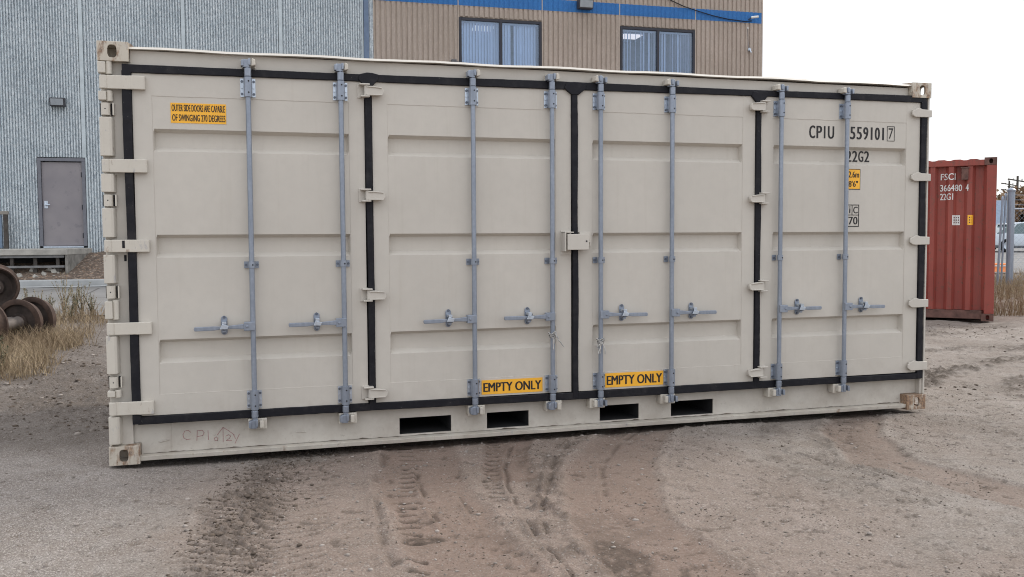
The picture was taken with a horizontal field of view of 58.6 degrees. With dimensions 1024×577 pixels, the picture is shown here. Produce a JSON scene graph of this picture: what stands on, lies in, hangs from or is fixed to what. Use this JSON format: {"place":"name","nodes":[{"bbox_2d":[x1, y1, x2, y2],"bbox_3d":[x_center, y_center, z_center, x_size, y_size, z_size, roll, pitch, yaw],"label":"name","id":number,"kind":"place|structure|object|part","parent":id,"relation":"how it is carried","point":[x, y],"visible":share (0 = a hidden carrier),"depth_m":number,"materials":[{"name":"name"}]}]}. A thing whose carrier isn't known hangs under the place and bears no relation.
{"place":"outdoors","nodes":[
{"label":"outdoors","id":0,"kind":"place"},
{"bbox_2d":[0,251,105,279],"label":"bank","id":1,"kind":"structure","parent":0,"point":[90,265],"depth_m":21.14,"materials":[{"name":"gravel"},{"name":"soil"}]},
{"bbox_2d":[16,268,61,277],"bbox_3d":[-11.542,-0.326,20.625,2.431,0.279,0.580,-1,3,-16],"label":"rubble","id":2,"kind":"object","parent":1,"relation":"on","point":[42,273],"visible":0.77,"depth_m":20.91,"materials":[{"name":"stone"}]},
{"bbox_2d":[0,295,107,384],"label":"dry grass","id":3,"kind":"structure","parent":0,"point":[30,347],"depth_m":10.50,"materials":[{"name":"plant"}]},
{"bbox_2d":[17,286,106,315],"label":"road","id":4,"kind":"structure","parent":0,"point":[99,293],"depth_m":18.11,"materials":[{"name":"concrete"}]},
{"bbox_2d":[0,273,1023,576],"bbox_3d":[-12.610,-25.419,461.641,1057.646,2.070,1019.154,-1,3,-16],"label":"ground","id":5,"kind":"structure","parent":0,"point":[984,363],"depth_m":4.98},
{"bbox_2d":[0,336,9,373],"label":"tall weed","id":6,"kind":"object","parent":5,"relation":"on","point":[1,352],"visible":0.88,"depth_m":8.99,"materials":[{"name":"plant"}]},
{"bbox_2d":[0,299,42,342],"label":"railway wheelset","id":7,"kind":"object","parent":5,"relation":"on","point":[23,312],"visible":0.69,"depth_m":11.09,"materials":[{"name":"metal"}]},
{"bbox_2d":[0,264,19,305],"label":"railway wheelset","id":8,"kind":"object","parent":7,"relation":"on","point":[9,285],"visible":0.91,"depth_m":11.25,"materials":[{"name":"metal"}]},
{"bbox_2d":[0,297,56,342],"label":"railway wheelset","id":9,"kind":"object","parent":5,"relation":"on","point":[47,310],"visible":0.38,"depth_m":11.44,"materials":[{"name":"metal"}]},
{"bbox_2d":[0,248,91,272],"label":"concrete stoop","id":10,"kind":"object","parent":5,"relation":"on","point":[72,258],"visible":0.52,"depth_m":20.94,"materials":[{"name":"grey concrete"}]},
{"bbox_2d":[0,211,8,248],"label":"guard rail","id":11,"kind":"object","parent":10,"relation":"on","point":[5,214],"visible":1,"depth_m":21.84,"materials":[{"name":"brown wood"}]},
{"bbox_2d":[46,293,56,306],"bbox_3d":[-7.374,0.251,14.580,0.170,0.434,0.180,1,3,18],"label":"tall weed","id":12,"kind":"object","parent":5,"relation":"on","point":[49,300],"visible":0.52,"depth_m":14.59,"materials":[{"name":"plant"}]},
{"bbox_2d":[1,327,107,440],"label":"pebbles","id":13,"kind":"object","parent":5,"relation":"on","point":[75,433],"visible":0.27,"depth_m":7.85,"materials":[{"name":"grey gravel"}]},
{"bbox_2d":[0,341,109,434],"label":"soil clods","id":14,"kind":"object","parent":5,"relation":"on","point":[70,404],"visible":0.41,"depth_m":8.15,"materials":[{"name":"brown soil"}]},
{"bbox_2d":[51,272,72,315],"bbox_3d":[-6.968,0.109,14.159,0.239,0.743,0.381,0,3,6],"label":"tall weed","id":15,"kind":"object","parent":5,"relation":"on","point":[62,300],"visible":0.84,"depth_m":14.17,"materials":[{"name":"plant"}]},
{"bbox_2d":[19,279,106,287],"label":"kerb","id":16,"kind":"structure","parent":5,"relation":"on","point":[48,283],"depth_m":20.23,"materials":[{"name":"concrete"}]},
{"bbox_2d":[59,291,79,323],"bbox_3d":[-6.476,0.280,13.371,0.280,0.532,0.259,-1,3,-16],"label":"tall weed","id":17,"kind":"object","parent":5,"relation":"on","point":[71,310],"visible":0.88,"depth_m":13.38,"materials":[{"name":"plant"}]},
{"bbox_2d":[68,285,81,311],"bbox_3d":[-6.983,0.202,14.586,0.203,0.512,0.299,-1,3,-16],"label":"tall weed","id":18,"kind":"object","parent":5,"relation":"on","point":[76,292],"visible":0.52,"depth_m":14.56,"materials":[{"name":"plant"}]},
{"bbox_2d":[68,280,90,317],"bbox_3d":[-6.600,0.183,13.956,0.275,0.614,0.259,1,3,17],"label":"tall weed","id":19,"kind":"object","parent":5,"relation":"on","point":[81,298],"visible":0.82,"depth_m":13.94,"materials":[{"name":"plant"}]},
{"bbox_2d":[83,292,96,318],"bbox_3d":[-6.376,0.284,13.809,0.171,0.448,0.235,1,4,29],"label":"tall weed","id":20,"kind":"object","parent":5,"relation":"on","point":[91,307],"visible":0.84,"depth_m":13.79,"materials":[{"name":"plant"}]},
{"bbox_2d":[0,0,373,252],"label":"grey warehouse","id":21,"kind":"structure","parent":5,"relation":"on","point":[51,193],"depth_m":22.46,"materials":[{"name":"corrugated metal"}]},
{"bbox_2d":[49,97,65,106],"bbox_3d":[-11.053,-4.537,22.176,0.330,0.210,0.199,-1,3,-15],"label":"wall lamp","id":22,"kind":"object","parent":21,"relation":"attached to","point":[56,102],"visible":1,"depth_m":22.11,"materials":[{"name":"grey metal"}]},
{"bbox_2d":[41,162,83,245],"bbox_3d":[-11.056,-2.079,22.452,0.915,2.050,0.122,-1,3,-15],"label":"door","id":23,"kind":"structure","parent":21,"relation":"in","point":[62,197],"depth_m":22.47,"materials":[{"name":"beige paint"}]},
{"bbox_2d":[150,446,367,576],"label":"soil clods","id":24,"kind":"object","parent":5,"relation":"on","point":[247,496],"visible":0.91,"depth_m":4.83,"materials":[{"name":"brown soil"}]},
{"bbox_2d":[0,400,1023,576],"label":"pebbles","id":25,"kind":"object","parent":5,"relation":"on","point":[380,503],"visible":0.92,"depth_m":4.92,"materials":[{"name":"grey gravel"}]},
{"bbox_2d":[96,40,931,465],"bbox_3d":[0.079,-0.323,7.538,6.058,2.591,2.512,-1,3,-16],"label":"shipping container","id":26,"kind":"object","parent":5,"relation":"on","point":[308,252],"visible":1,"depth_m":6.27,"materials":[{"name":"beige metal"}]},
{"bbox_2d":[99,58,367,428],"bbox_3d":[-1.724,-0.271,5.786,1.590,2.332,0.150,-1,3,-16],"label":"side door","id":27,"kind":"structure","parent":26,"relation":"in","point":[249,244],"depth_m":5.81,"materials":[{"name":"beige paint"}]},
{"bbox_2d":[357,69,573,414],"bbox_3d":[-0.293,-0.303,6.208,1.482,2.332,0.152,-1,3,-16],"label":"side door","id":28,"kind":"structure","parent":26,"relation":"in","point":[470,195],"depth_m":6.22,"materials":[{"name":"beige paint"}]},
{"bbox_2d":[548,331,564,349],"bbox_3d":[0.305,0.360,6.367,0.112,0.132,0.062,1,4,29],"label":"tied rope","id":29,"kind":"object","parent":26,"relation":"attached to","point":[554,335],"visible":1,"depth_m":6.35,"materials":[{"name":"beige fabric"}]},
{"bbox_2d":[596,338,605,353],"bbox_3d":[0.628,0.407,6.474,0.072,0.112,0.084,-1,3,-16],"label":"tied rope","id":30,"kind":"object","parent":26,"relation":"attached to","point":[601,343],"visible":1,"depth_m":6.45,"materials":[{"name":"beige fabric"}]},
{"bbox_2d":[566,75,770,406],"bbox_3d":[1.142,-0.335,6.626,1.620,2.332,0.164,-1,3,-16],"label":"side door","id":31,"kind":"structure","parent":26,"relation":"in","point":[664,240],"depth_m":6.63,"materials":[{"name":"beige paint"}]},
{"bbox_2d":[759,84,931,395],"bbox_3d":[2.589,-0.367,7.062,1.511,2.332,0.150,-1,3,-16],"label":"side door","id":32,"kind":"structure","parent":26,"relation":"in","point":[840,240],"depth_m":7.05,"materials":[{"name":"beige paint"}]},
{"bbox_2d":[373,0,762,76],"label":"office building","id":33,"kind":"structure","parent":5,"relation":"on","point":[649,35],"depth_m":25.71,"materials":[{"name":"beige metal"}]},
{"bbox_2d":[459,17,541,65],"bbox_3d":[-0.326,-6.304,25.172,2.340,2.160,0.212,-1,3,-15],"label":"window frame","id":34,"kind":"structure","parent":33,"relation":"in","point":[499,49],"depth_m":25.18,"materials":[{"name":"black metal"}]},
{"bbox_2d":[577,0,593,9],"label":"flood lamp","id":35,"kind":"object","parent":33,"relation":"attached to","point":[584,4],"visible":1,"depth_m":25.41,"materials":[{"name":"grey metal"}]},
{"bbox_2d":[620,26,694,73],"bbox_3d":[4.183,-6.403,26.384,2.320,2.170,0.222,-1,3,-15],"label":"window frame","id":36,"kind":"structure","parent":33,"relation":"in","point":[658,31],"depth_m":26.36,"materials":[{"name":"black metal"}]},
{"bbox_2d":[670,0,751,21],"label":"wall cable","id":37,"kind":"object","parent":33,"relation":"attached to","point":[710,14],"depth_m":26.58,"materials":[{"name":"black rubber"}]},
{"bbox_2d":[207,404,1023,576],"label":"soil clods","id":38,"kind":"object","parent":5,"relation":"on","point":[701,494],"visible":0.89,"depth_m":5.13,"materials":[{"name":"brown soil"}]},
{"bbox_2d":[926,157,996,321],"bbox_3d":[7.903,-0.954,17.615,2.438,2.591,6.060,1,4,27],"label":"shipping container","id":39,"kind":"object","parent":5,"relation":"on","point":[961,234],"visible":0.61,"depth_m":14.64,"materials":[{"name":"red metal"}]},
{"bbox_2d":[924,323,1022,401],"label":"soil clods","id":40,"kind":"object","parent":5,"relation":"on","point":[975,337],"visible":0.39,"depth_m":11.37,"materials":[{"name":"brown soil"}]},
{"bbox_2d":[996,200,1006,223],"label":"box trailer","id":41,"kind":"object","parent":5,"relation":"on","point":[998,207],"depth_m":71.97,"materials":[{"name":"metal"}]},
{"bbox_2d":[1001,181,1015,190],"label":"utility pole","id":42,"kind":"object","parent":5,"relation":"on","point":[1008,184],"visible":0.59,"depth_m":120.56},
{"bbox_2d":[994,266,1023,315],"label":"dry grass","id":43,"kind":"structure","parent":5,"relation":"on","point":[1015,287],"depth_m":19.23,"materials":[{"name":"plant"}]},
{"bbox_2d":[996,188,1023,287],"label":"chain link fence","id":44,"kind":"object","parent":5,"relation":"on","point":[1011,208],"visible":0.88,"depth_m":22.40,"materials":[{"name":"metal"}]},
{"bbox_2d":[996,185,1023,222],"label":"roadside tree","id":45,"kind":"object","parent":5,"relation":"on","point":[1019,214],"visible":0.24,"depth_m":82.99,"materials":[{"name":"brown plant"}]},
{"bbox_2d":[999,189,1023,216],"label":"roadside tree","id":46,"kind":"object","parent":5,"relation":"on","point":[1021,201],"visible":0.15,"depth_m":83.11,"materials":[{"name":"brown plant"}]},
{"bbox_2d":[1007,176,1023,191],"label":"utility pole","id":47,"kind":"object","parent":5,"relation":"on","point":[1017,180],"visible":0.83,"depth_m":99.22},
{"bbox_2d":[762,0,1023,194],"label":"sky","id":48,"kind":"structure","parent":0,"point":[971,52],"materials":[{"name":"white"}]},
{"bbox_2d":[995,248,1023,272],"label":"road","id":49,"kind":"structure","parent":0,"point":[1018,253],"depth_m":40.09,"materials":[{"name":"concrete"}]},
{"bbox_2d":[995,263,1005,271],"bbox_3d":[15.781,-0.667,29.437,0.564,0.300,0.478,1,4,23],"label":"orange barricade","id":50,"kind":"object","parent":49,"relation":"on","point":[1004,266],"visible":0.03,"depth_m":29.30,"materials":[{"name":"plastic"}]},
{"bbox_2d":[995,222,1023,251],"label":"parked car","id":51,"kind":"object","parent":49,"relation":"on","point":[1018,230],"visible":0.1,"depth_m":48.43,"materials":[{"name":"silver metal"}]},
{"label":"window","id":52,"kind":"part","parent":51,"relation":"part of","materials":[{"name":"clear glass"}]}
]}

